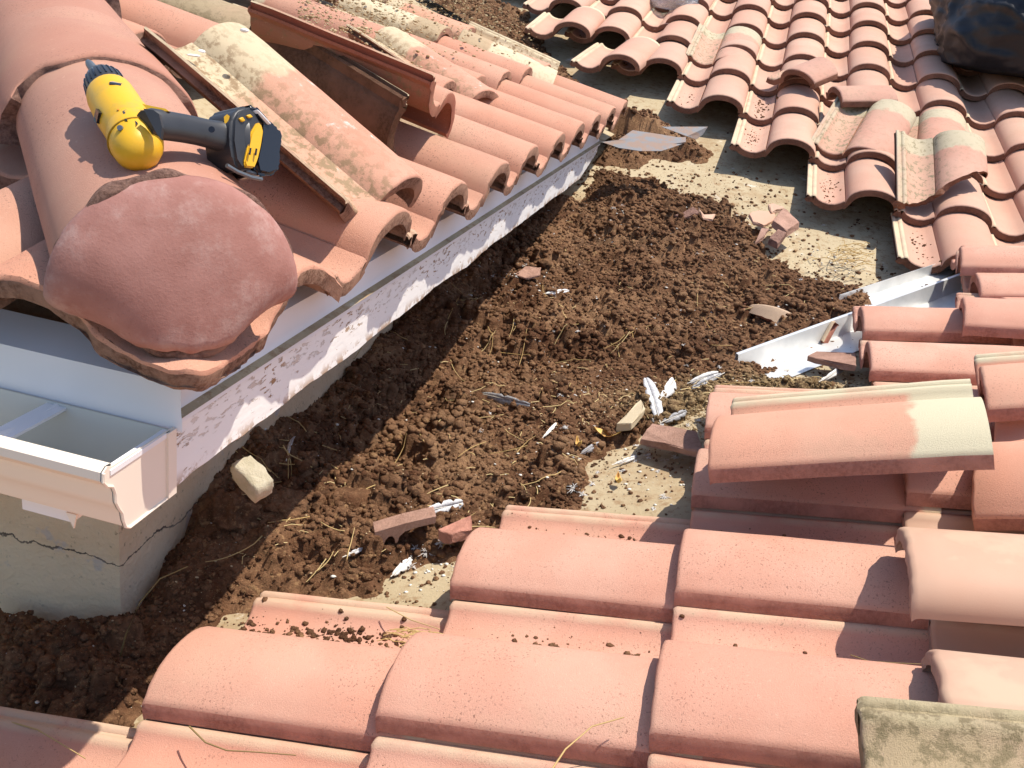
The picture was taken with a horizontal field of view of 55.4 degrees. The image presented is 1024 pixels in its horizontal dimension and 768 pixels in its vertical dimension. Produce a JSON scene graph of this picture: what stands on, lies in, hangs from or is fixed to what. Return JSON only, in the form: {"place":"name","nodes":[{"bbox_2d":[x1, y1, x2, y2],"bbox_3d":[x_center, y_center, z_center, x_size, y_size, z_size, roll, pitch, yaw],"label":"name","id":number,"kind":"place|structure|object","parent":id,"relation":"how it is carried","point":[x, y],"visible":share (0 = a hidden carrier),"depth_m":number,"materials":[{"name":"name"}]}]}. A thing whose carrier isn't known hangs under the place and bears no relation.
{"place":"outdoors","nodes":[
{"label":"outdoors","id":0,"kind":"place"},
{"bbox_2d":[0,168,871,726],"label":"soil","id":1,"kind":"structure","parent":0,"point":[110,682],"depth_m":2.08,"materials":[{"name":"soil"}]},
{"bbox_2d":[198,489,261,534],"bbox_3d":[-0.482,0.224,1.662,0.104,0.091,0.088,12,22,11],"label":"dirt clod","id":2,"kind":"object","parent":1,"relation":"on","point":[236,511],"visible":0.91,"depth_m":1.64,"materials":[{"name":"soil"}]},
{"bbox_2d":[230,455,273,502],"bbox_3d":[-0.328,0.120,1.236,0.057,0.048,0.037,20,25,28],"label":"mortar block","id":3,"kind":"object","parent":1,"relation":"on","point":[252,478],"depth_m":1.22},
{"bbox_2d":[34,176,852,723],"bbox_3d":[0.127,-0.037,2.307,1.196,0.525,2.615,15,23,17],"label":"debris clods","id":4,"kind":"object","parent":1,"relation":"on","point":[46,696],"visible":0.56,"depth_m":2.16,"materials":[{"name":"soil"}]},
{"bbox_2d":[131,0,1018,727],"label":"roof deck","id":5,"kind":"structure","parent":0,"point":[651,86],"depth_m":3.28,"materials":[{"name":"concrete"}]},
{"bbox_2d":[0,706,135,767],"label":"clay tile","id":6,"kind":"object","parent":5,"relation":"on","point":[99,744],"visible":0.68,"depth_m":1.20,"materials":[{"name":"ceramic"}]},
{"bbox_2d":[115,719,369,767],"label":"clay tile","id":7,"kind":"object","parent":6,"relation":"on","point":[158,744],"visible":0.81,"depth_m":1.13,"materials":[{"name":"ceramic"}]},
{"bbox_2d":[366,736,631,767],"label":"clay tile","id":8,"kind":"object","parent":7,"relation":"on","point":[390,752],"visible":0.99,"depth_m":1.06,"materials":[{"name":"ceramic"}]},
{"bbox_2d":[647,752,788,767],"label":"clay tile","id":9,"kind":"object","parent":8,"relation":"on","point":[658,760],"visible":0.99,"depth_m":0.99,"materials":[{"name":"ceramic"}]},
{"bbox_2d":[0,317,399,622],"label":"stucco wall","id":10,"kind":"structure","parent":5,"relation":"on","point":[56,569],"depth_m":1.54,"materials":[{"name":"paint"}]},
{"bbox_2d":[142,591,448,751],"bbox_3d":[-0.234,0.359,1.269,0.361,0.098,0.301,3,20,14],"label":"clay tile","id":11,"kind":"object","parent":5,"relation":"on","point":[304,688],"visible":0.84,"depth_m":1.18,"materials":[{"name":"ceramic"}]},
{"bbox_2d":[375,599,702,767],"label":"clay tile","id":12,"kind":"object","parent":11,"relation":"on","point":[462,681],"visible":0.83,"depth_m":1.09,"materials":[{"name":"ceramic"}]},
{"bbox_2d":[649,606,938,767],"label":"clay tile","id":13,"kind":"object","parent":12,"relation":"on","point":[768,694],"visible":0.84,"depth_m":1.02,"materials":[{"name":"ceramic"}]},
{"bbox_2d":[921,649,1023,709],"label":"barrel tile","id":14,"kind":"object","parent":13,"relation":"on","point":[977,679],"visible":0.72,"depth_m":0.94,"materials":[{"name":"pink ceramic"}]},
{"bbox_2d":[928,620,1023,657],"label":"clay tile","id":15,"kind":"object","parent":13,"relation":"on","point":[994,639],"visible":0.25,"depth_m":1.15,"materials":[{"name":"ceramic"}]},
{"bbox_2d":[238,513,857,765],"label":"pan crumbs","id":16,"kind":"object","parent":11,"relation":"on","point":[311,633],"visible":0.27,"depth_m":1.36,"materials":[{"name":"soil"}]},
{"bbox_2d":[2,0,613,417],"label":"roof deck","id":17,"kind":"structure","parent":5,"relation":"on","point":[204,108],"depth_m":1.49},
{"bbox_2d":[0,176,44,308],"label":"clay tile","id":18,"kind":"object","parent":17,"relation":"on","point":[21,229],"visible":0.23,"depth_m":1.05,"materials":[{"name":"orange ceramic"}]},
{"bbox_2d":[16,6,244,255],"bbox_3d":[-0.466,-0.312,1.151,0.214,0.103,0.623,-6,37,-31],"label":"hip tile","id":19,"kind":"object","parent":18,"relation":"on","point":[73,165],"visible":0.48,"depth_m":1.02,"materials":[{"name":"ceramic"}]},
{"bbox_2d":[83,59,281,180],"bbox_3d":[-0.354,-0.257,0.988,0.220,0.103,0.168,7,22,-2],"label":"cordless drill","id":20,"kind":"object","parent":19,"relation":"on","point":[241,143],"visible":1,"depth_m":0.97,"materials":[{"name":"yellow plastic"}]},
{"bbox_2d":[0,309,181,432],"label":"drip edge flashing","id":21,"kind":"object","parent":17,"relation":"attached to","point":[61,362],"visible":0.79,"depth_m":1.02,"materials":[{"name":"paint"}]},
{"bbox_2d":[0,0,197,145],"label":"hip tile","id":22,"kind":"object","parent":17,"relation":"on","point":[32,50],"visible":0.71,"depth_m":1.22,"materials":[{"name":"ceramic"}]},
{"bbox_2d":[119,0,218,78],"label":"clay tile","id":23,"kind":"object","parent":17,"relation":"on","point":[175,27],"visible":0.2,"depth_m":1.91,"materials":[{"name":"orange ceramic"}]},
{"bbox_2d":[0,240,342,391],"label":"corner tile","id":24,"kind":"object","parent":17,"relation":"on","point":[22,274],"visible":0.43,"depth_m":0.94,"materials":[{"name":"ceramic"}]},
{"bbox_2d":[43,168,297,358],"bbox_3d":[-0.313,-0.111,0.929,0.240,0.179,0.067,-6,26,-31],"label":"hip end cap","id":25,"kind":"object","parent":24,"relation":"on","point":[166,263],"visible":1,"depth_m":0.90,"materials":[{"name":"ceramic"}]},
{"bbox_2d":[157,0,250,28],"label":"clay tile","id":26,"kind":"object","parent":17,"relation":"on","point":[219,11],"visible":0.09,"depth_m":2.18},
{"bbox_2d":[239,163,411,296],"bbox_3d":[-0.356,-0.250,1.370,0.361,0.095,0.299,22,24,6],"label":"clay tile","id":27,"kind":"object","parent":17,"relation":"on","point":[316,228],"visible":0.3,"depth_m":1.35,"materials":[{"name":"orange ceramic"}]},
{"bbox_2d":[177,147,597,484],"bbox_3d":[-0.047,-0.364,2.215,0.029,0.104,2.620,12,22,11],"label":"fascia board","id":28,"kind":"object","parent":17,"relation":"attached to","point":[211,430],"visible":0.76,"depth_m":1.41,"materials":[{"name":"white paint"}]},
{"bbox_2d":[181,135,599,422],"bbox_3d":[-0.037,-0.429,2.193,0.044,0.068,2.614,12,22,11],"label":"drip edge flashing","id":29,"kind":"object","parent":17,"relation":"attached to","point":[305,307],"visible":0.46,"depth_m":1.49,"materials":[{"name":"paint"}]},
{"bbox_2d":[298,0,536,67],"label":"roof debris","id":30,"kind":"object","parent":17,"relation":"on","point":[363,30],"visible":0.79,"depth_m":2.94,"materials":[{"name":"soil"}]},
{"bbox_2d":[383,157,467,252],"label":"clay tile","id":31,"kind":"object","parent":17,"relation":"on","point":[440,191],"visible":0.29,"depth_m":1.59,"materials":[{"name":"orange ceramic"}]},
{"bbox_2d":[140,22,422,222],"bbox_3d":[-0.319,-0.387,1.429,0.361,0.095,0.296,41,15,2],"label":"clay tile","id":32,"kind":"object","parent":31,"relation":"on","point":[335,156],"visible":0.9,"depth_m":1.41,"materials":[{"name":"ceramic"}]},
{"bbox_2d":[394,121,509,219],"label":"clay tile","id":33,"kind":"object","parent":17,"relation":"on","point":[478,172],"visible":0.48,"depth_m":1.86,"materials":[{"name":"orange ceramic"}]},
{"bbox_2d":[249,26,408,152],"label":"clay tile","id":34,"kind":"object","parent":33,"relation":"on","point":[375,105],"visible":0.57,"depth_m":1.75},
{"bbox_2d":[248,0,455,138],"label":"clay tile","id":35,"kind":"object","parent":33,"relation":"on","point":[430,103],"visible":0.73,"depth_m":1.75,"materials":[{"name":"orange ceramic"}]},
{"bbox_2d":[443,114,538,195],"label":"clay tile","id":36,"kind":"object","parent":17,"relation":"on","point":[516,154],"visible":0.34,"depth_m":2.12,"materials":[{"name":"orange ceramic"}]},
{"bbox_2d":[452,91,565,176],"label":"clay tile","id":37,"kind":"object","parent":17,"relation":"on","point":[547,140],"visible":0.43,"depth_m":2.38,"materials":[{"name":"orange ceramic"}]},
{"bbox_2d":[478,88,584,161],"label":"clay tile","id":38,"kind":"object","parent":17,"relation":"on","point":[571,128],"visible":0.47,"depth_m":2.64,"materials":[{"name":"orange ceramic"}]},
{"bbox_2d":[344,24,498,99],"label":"clay tile","id":39,"kind":"object","parent":38,"relation":"on","point":[469,85],"visible":0.51,"depth_m":2.61,"materials":[{"name":"ceramic"}]},
{"bbox_2d":[233,0,383,38],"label":"clay tile","id":40,"kind":"object","parent":39,"relation":"on","point":[292,7],"visible":0.25,"depth_m":2.69,"materials":[{"name":"orange ceramic"}]},
{"bbox_2d":[497,79,600,148],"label":"clay tile","id":41,"kind":"object","parent":17,"relation":"on","point":[590,119],"visible":0.41,"depth_m":2.89,"materials":[{"name":"orange ceramic"}]},
{"bbox_2d":[405,32,511,89],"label":"clay tile","id":42,"kind":"object","parent":41,"relation":"on","point":[495,75],"visible":0.23,"depth_m":2.92,"materials":[{"name":"orange ceramic"}]},
{"bbox_2d":[520,75,615,138],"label":"clay tile","id":43,"kind":"object","parent":17,"relation":"on","point":[606,111],"visible":0.49,"depth_m":3.15,"materials":[{"name":"orange ceramic"}]},
{"bbox_2d":[437,35,532,83],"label":"clay tile","id":44,"kind":"object","parent":43,"relation":"on","point":[519,71],"visible":0.23,"depth_m":3.18,"materials":[{"name":"orange ceramic"}]},
{"bbox_2d":[335,0,452,42],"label":"clay tile","id":45,"kind":"object","parent":44,"relation":"on","point":[370,6],"visible":0.38,"depth_m":3.19,"materials":[{"name":"ceramic"}]},
{"bbox_2d":[553,75,627,130],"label":"clay tile","id":46,"kind":"object","parent":17,"relation":"on","point":[619,104],"visible":0.4,"depth_m":3.40,"materials":[{"name":"orange ceramic"}]},
{"bbox_2d":[520,53,550,66],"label":"clay tile","id":47,"kind":"object","parent":46,"relation":"on","point":[543,63],"visible":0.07,"depth_m":3.44,"materials":[{"name":"orange ceramic"}]},
{"bbox_2d":[457,21,559,83],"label":"clay tile","id":48,"kind":"object","parent":47,"relation":"on","point":[486,42],"visible":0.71,"depth_m":3.40,"materials":[{"name":"ceramic"}]},
{"bbox_2d":[130,125,927,726],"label":"scattered crumbs","id":49,"kind":"object","parent":5,"relation":"on","point":[700,409],"visible":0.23,"depth_m":2.97,"materials":[{"name":"soil"}]},
{"bbox_2d":[432,0,713,169],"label":"soil","id":50,"kind":"structure","parent":5,"relation":"on","point":[628,121],"depth_m":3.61,"materials":[{"name":"soil"}]},
{"bbox_2d":[524,6,604,39],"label":"clay tile","id":51,"kind":"object","parent":50,"relation":"on","point":[588,21],"visible":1,"depth_m":4.35,"materials":[{"name":"pink ceramic"}]},
{"bbox_2d":[450,505,714,622],"bbox_3d":[0.126,0.253,1.437,0.361,0.097,0.300,3,20,15],"label":"clay tile","id":52,"kind":"object","parent":5,"relation":"on","point":[513,560],"visible":0.82,"depth_m":1.34,"materials":[{"name":"ceramic"}]},
{"bbox_2d":[674,507,928,629],"bbox_3d":[0.421,0.242,1.353,0.361,0.098,0.301,3,20,14],"label":"clay tile","id":53,"kind":"object","parent":52,"relation":"on","point":[821,568],"visible":0.86,"depth_m":1.25,"materials":[{"name":"ceramic"}]},
{"bbox_2d":[901,508,1023,533],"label":"clay tile","id":54,"kind":"object","parent":53,"relation":"on","point":[953,519],"visible":0.21,"depth_m":1.41,"materials":[{"name":"ceramic"}]},
{"bbox_2d":[895,527,1023,625],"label":"barrel tile","id":55,"kind":"object","parent":54,"relation":"on","point":[966,576],"visible":1,"depth_m":1.10,"materials":[{"name":"pink ceramic"}]},
{"bbox_2d":[971,420,1023,530],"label":"clay tile","id":56,"kind":"object","parent":54,"relation":"on","point":[997,503],"visible":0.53,"depth_m":1.35,"materials":[{"name":"ceramic"}]},
{"bbox_2d":[570,36,659,72],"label":"clay tile","id":57,"kind":"object","parent":5,"relation":"on","point":[637,52],"visible":0.97,"depth_m":4.06,"materials":[{"name":"pink ceramic"}]},
{"bbox_2d":[640,423,701,456],"bbox_3d":[0.317,0.109,1.870,0.078,0.053,0.184,-11,28,-38],"label":"tile shard","id":58,"kind":"object","parent":5,"relation":"on","point":[678,440],"visible":0.86,"depth_m":1.86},
{"bbox_2d":[665,74,748,113],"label":"clay tile","id":59,"kind":"object","parent":5,"relation":"on","point":[733,89],"visible":0.98,"depth_m":3.82,"materials":[{"name":"pink ceramic"}]},
{"bbox_2d":[677,55,755,85],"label":"clay tile","id":60,"kind":"object","parent":59,"relation":"on","point":[742,66],"visible":0.82,"depth_m":4.03,"materials":[{"name":"pink ceramic"}]},
{"bbox_2d":[704,385,825,439],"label":"clay tile","id":61,"kind":"object","parent":5,"relation":"on","point":[720,398],"visible":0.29,"depth_m":1.83,"materials":[{"name":"ceramic"}]},
{"bbox_2d":[871,381,994,438],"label":"clay tile","id":62,"kind":"object","parent":61,"relation":"on","point":[975,394],"visible":0.07,"depth_m":1.74,"materials":[{"name":"ceramic"}]},
{"bbox_2d":[974,351,1023,422],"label":"clay tile","id":63,"kind":"object","parent":62,"relation":"on","point":[1000,380],"visible":0.98,"depth_m":1.53,"materials":[{"name":"ceramic"}]},
{"bbox_2d":[729,112,816,157],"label":"clay tile","id":64,"kind":"object","parent":5,"relation":"on","point":[795,128],"visible":0.95,"depth_m":3.53,"materials":[{"name":"pink ceramic"}]},
{"bbox_2d":[738,83,819,125],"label":"clay tile","id":65,"kind":"object","parent":64,"relation":"on","point":[801,98],"visible":0.88,"depth_m":3.77,"materials":[{"name":"pink ceramic"}]},
{"bbox_2d":[747,59,820,96],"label":"clay tile","id":66,"kind":"object","parent":65,"relation":"on","point":[759,85],"visible":0.53,"depth_m":3.99,"materials":[{"name":"pink ceramic"}]},
{"bbox_2d":[685,23,761,67],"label":"clay tile","id":67,"kind":"object","parent":66,"relation":"on","point":[705,45],"visible":0.8,"depth_m":4.30,"materials":[{"name":"ceramic"}]},
{"bbox_2d":[755,37,823,70],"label":"clay tile","id":68,"kind":"object","parent":66,"relation":"on","point":[772,59],"visible":0.79,"depth_m":4.26,"materials":[{"name":"pink ceramic"}]},
{"bbox_2d":[761,16,825,48],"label":"clay tile","id":69,"kind":"object","parent":68,"relation":"on","point":[779,38],"visible":0.86,"depth_m":4.49,"materials":[{"name":"tile"}]},
{"bbox_2d":[766,57,837,88],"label":"clay tile","id":70,"kind":"object","parent":66,"relation":"on","point":[816,72],"visible":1,"depth_m":3.82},
{"bbox_2d":[691,438,941,522],"bbox_3d":[0.490,0.146,1.606,0.361,0.097,0.301,3,20,15],"label":"clay tile","id":71,"kind":"object","parent":5,"relation":"on","point":[880,498],"visible":0.41,"depth_m":1.48,"materials":[{"name":"ceramic"}]},
{"bbox_2d":[708,379,994,485],"bbox_3d":[0.488,0.061,1.428,0.361,0.097,0.300,-5,22,21],"label":"clay tile","id":72,"kind":"object","parent":71,"relation":"on","point":[928,426],"visible":1,"depth_m":1.33,"materials":[{"name":"ceramic"}]},
{"bbox_2d":[902,439,993,509],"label":"clay tile","id":73,"kind":"object","parent":71,"relation":"on","point":[948,489],"visible":0.19,"depth_m":1.42,"materials":[{"name":"ceramic"}]},
{"bbox_2d":[735,264,962,377],"bbox_3d":[0.935,-0.173,2.539,1.195,0.200,0.263,-9,27,-35],"label":"valley flashing","id":74,"kind":"object","parent":5,"relation":"on","point":[794,349],"visible":0.68,"depth_m":2.46,"materials":[{"name":"metal"}]},
{"bbox_2d":[804,157,899,210],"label":"clay tile","id":75,"kind":"object","parent":5,"relation":"on","point":[864,177],"visible":0.94,"depth_m":3.24,"materials":[{"name":"pink ceramic"}]},
{"bbox_2d":[808,149,894,171],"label":"clay tile","id":76,"kind":"object","parent":75,"relation":"on","point":[822,162],"visible":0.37,"depth_m":3.40,"materials":[{"name":"pink ceramic"}]},
{"bbox_2d":[815,101,829,127],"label":"clay tile","id":77,"kind":"object","parent":76,"relation":"on","point":[823,109],"visible":0.11,"depth_m":3.83,"materials":[{"name":"pink ceramic"}]},
{"bbox_2d":[819,68,888,106],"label":"clay tile","id":78,"kind":"object","parent":77,"relation":"on","point":[866,76],"visible":0.43,"depth_m":4.03,"materials":[{"name":"pink ceramic"}]},
{"bbox_2d":[824,45,889,80],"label":"clay tile","id":79,"kind":"object","parent":78,"relation":"on","point":[864,57],"visible":0.69,"depth_m":4.21,"materials":[{"name":"tile"}]},
{"bbox_2d":[823,25,888,57],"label":"clay tile","id":80,"kind":"object","parent":79,"relation":"on","point":[857,37],"visible":0.91,"depth_m":4.44,"materials":[{"name":"tile"}]},
{"bbox_2d":[811,96,915,163],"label":"clay tile","id":81,"kind":"object","parent":76,"relation":"on","point":[841,133],"visible":0.81,"depth_m":3.51,"materials":[{"name":"ceramic"}]},
{"bbox_2d":[852,306,1010,343],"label":"clay tile","id":82,"kind":"object","parent":5,"relation":"on","point":[894,323],"visible":0.78,"depth_m":2.18,"materials":[{"name":"ceramic"}]},
{"bbox_2d":[955,293,1023,338],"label":"clay tile","id":83,"kind":"object","parent":82,"relation":"on","point":[993,317],"visible":0.88,"depth_m":2.07,"materials":[{"name":"ceramic"}]},
{"bbox_2d":[858,338,1023,384],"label":"clay tile","id":84,"kind":"object","parent":5,"relation":"on","point":[905,361],"visible":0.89,"depth_m":1.93,"materials":[{"name":"ceramic"}]},
{"bbox_2d":[889,212,994,273],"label":"clay tile","id":85,"kind":"object","parent":5,"relation":"on","point":[947,236],"visible":0.77,"depth_m":2.97,"materials":[{"name":"pink ceramic"}]},
{"bbox_2d":[892,176,991,227],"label":"clay tile","id":86,"kind":"object","parent":85,"relation":"on","point":[966,195],"visible":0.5,"depth_m":3.13,"materials":[{"name":"pink ceramic"}]},
{"bbox_2d":[892,130,987,208],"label":"clay tile","id":87,"kind":"object","parent":86,"relation":"on","point":[928,170],"visible":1,"depth_m":3.18,"materials":[{"name":"ceramic"}]},
{"bbox_2d":[972,173,982,183],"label":"clay tile","id":88,"kind":"object","parent":86,"relation":"on","point":[978,177],"visible":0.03,"depth_m":3.31,"materials":[{"name":"pink ceramic"}]},
{"bbox_2d":[908,108,966,138],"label":"clay tile","id":89,"kind":"object","parent":88,"relation":"on","point":[932,123],"visible":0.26,"depth_m":3.56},
{"bbox_2d":[917,105,969,131],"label":"clay tile","id":90,"kind":"object","parent":89,"relation":"on","point":[945,107],"visible":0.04,"depth_m":3.81,"materials":[{"name":"pink ceramic"}]},
{"bbox_2d":[889,78,966,117],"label":"clay tile","id":91,"kind":"object","parent":90,"relation":"on","point":[922,96],"visible":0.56,"depth_m":3.92,"materials":[{"name":"pink ceramic"}]},
{"bbox_2d":[887,55,959,90],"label":"clay tile","id":92,"kind":"object","parent":91,"relation":"on","point":[918,72],"visible":0.8,"depth_m":4.14,"materials":[{"name":"pink ceramic"}]},
{"bbox_2d":[929,0,1023,77],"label":"garbage bag","id":93,"kind":"object","parent":5,"relation":"on","point":[984,36],"visible":0.91,"depth_m":3.90,"materials":[{"name":"black plastic"}]},
{"bbox_2d":[991,233,1023,245],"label":"clay tile","id":94,"kind":"object","parent":5,"relation":"on","point":[998,241],"visible":0.12,"depth_m":3.07,"materials":[{"name":"pink ceramic"}]},
{"bbox_2d":[982,189,1023,241],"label":"clay tile","id":95,"kind":"object","parent":94,"relation":"on","point":[1007,216],"visible":0.62,"depth_m":3.18,"materials":[{"name":"pink ceramic"}]},
{"bbox_2d":[979,149,1023,198],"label":"clay tile","id":96,"kind":"object","parent":95,"relation":"on","point":[1004,179],"visible":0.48,"depth_m":3.40,"materials":[{"name":"pink ceramic"}]},
{"bbox_2d":[966,116,1023,161],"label":"clay tile","id":97,"kind":"object","parent":96,"relation":"on","point":[1003,139],"visible":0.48,"depth_m":3.65,"materials":[{"name":"pink ceramic"}]},
{"bbox_2d":[960,88,1023,128],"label":"clay tile","id":98,"kind":"object","parent":97,"relation":"on","point":[993,109],"visible":0.77,"depth_m":3.88,"materials":[{"name":"pink ceramic"}]},
{"bbox_2d":[955,70,1023,100],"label":"clay tile","id":99,"kind":"object","parent":98,"relation":"on","point":[981,86],"visible":0.64,"depth_m":4.07,"materials":[{"name":"pink ceramic"}]},
{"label":"clay tile","id":100,"kind":"object","parent":5,"relation":"on","visible":0},
{"bbox_2d":[955,247,1023,276],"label":"clay tile","id":101,"kind":"object","parent":100,"relation":"on","point":[971,261],"visible":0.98,"depth_m":2.36,"materials":[{"name":"ceramic"}]},
{"bbox_2d":[961,273,1023,298],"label":"clay tile","id":102,"kind":"object","parent":100,"relation":"on","point":[992,285],"visible":0.75,"depth_m":2.29,"materials":[{"name":"ceramic"}]},
{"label":"clay tile","id":103,"kind":"object","parent":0,"visible":0},
{"bbox_2d":[855,696,1023,767],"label":"clay tile","id":104,"kind":"object","parent":103,"relation":"on","point":[897,733],"visible":1,"depth_m":0.85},
{"bbox_3d":[-1.996,-0.286,1.354,3.358,0.096,0.026,12,22,11],"label":"fascia board","id":105,"kind":"object","parent":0,"visible":0},
{"bbox_2d":[0,388,176,528],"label":"rain gutter","id":106,"kind":"object","parent":105,"relation":"attached to","point":[72,464],"visible":1,"depth_m":0.96,"materials":[{"name":"white metal"}]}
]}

